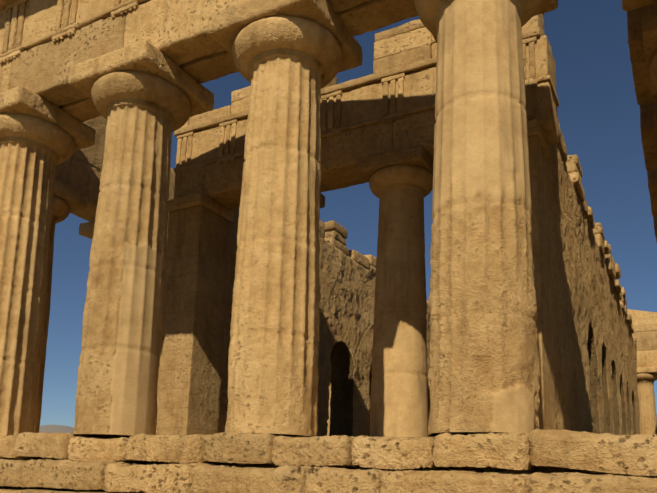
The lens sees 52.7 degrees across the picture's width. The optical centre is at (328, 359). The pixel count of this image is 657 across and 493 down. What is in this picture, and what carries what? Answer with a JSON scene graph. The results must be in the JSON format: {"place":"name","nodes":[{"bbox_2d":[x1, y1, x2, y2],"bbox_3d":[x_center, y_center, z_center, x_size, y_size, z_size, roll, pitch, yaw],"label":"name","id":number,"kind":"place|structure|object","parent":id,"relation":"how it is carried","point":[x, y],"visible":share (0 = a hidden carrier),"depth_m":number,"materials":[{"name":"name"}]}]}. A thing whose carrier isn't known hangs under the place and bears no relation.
{"place":"outdoors","nodes":[
{"label":"outdoors","id":0,"kind":"place"},
{"bbox_2d":[39,425,73,433],"bbox_3d":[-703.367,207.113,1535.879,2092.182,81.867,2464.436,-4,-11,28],"label":"hills","id":1,"kind":"structure","parent":0,"point":[54,429],"depth_m":1128.55,"materials":[{"name":"grey"}]},
{"bbox_2d":[40,0,656,427],"label":"sky","id":2,"kind":"structure","parent":0,"point":[598,111],"materials":[{"name":"blue"}]},
{"label":"ground","id":3,"kind":"structure","parent":0,"visible":0},
{"bbox_2d":[0,429,656,492],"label":"stone steps","id":4,"kind":"structure","parent":3,"relation":"on","point":[549,461],"depth_m":8.40,"materials":[{"name":"stone"}]},
{"bbox_2d":[0,0,557,436],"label":"columns","id":5,"kind":"structure","parent":4,"relation":"on","point":[292,58],"depth_m":10.08,"materials":[{"name":"stone"}]},
{"bbox_2d":[0,0,417,121],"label":"entablature","id":6,"kind":"structure","parent":5,"relation":"on","point":[46,46],"depth_m":12.46,"materials":[{"name":"stone"}]},
{"bbox_2d":[33,11,656,435],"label":"columns","id":7,"kind":"structure","parent":4,"relation":"on","point":[67,201],"depth_m":17.28,"materials":[{"name":"stone"}]},
{"bbox_2d":[55,0,656,367],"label":"entablature flanks","id":8,"kind":"object","parent":7,"relation":"on","point":[79,170],"visible":0.15,"depth_m":17.93,"materials":[{"name":"stone"}]},
{"bbox_2d":[627,309,656,325],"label":"entablature","id":9,"kind":"structure","parent":8,"relation":"attached to","point":[639,317],"depth_m":42.38,"materials":[{"name":"stone"}]},
{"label":"cella floor","id":10,"kind":"structure","parent":4,"relation":"on","visible":0},
{"bbox_2d":[320,144,433,436],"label":"opisthodomos columns","id":11,"kind":"structure","parent":10,"relation":"on","point":[400,181],"depth_m":14.34,"materials":[{"name":"stone"}]},
{"bbox_2d":[156,78,639,436],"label":"wall","id":12,"kind":"structure","parent":10,"relation":"on","point":[587,348],"depth_m":17.55,"materials":[{"name":"stone"}]},
{"bbox_2d":[173,13,559,209],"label":"entablature","id":13,"kind":"structure","parent":12,"relation":"on","point":[388,105],"depth_m":15.42,"materials":[{"name":"stone"}]}
]}

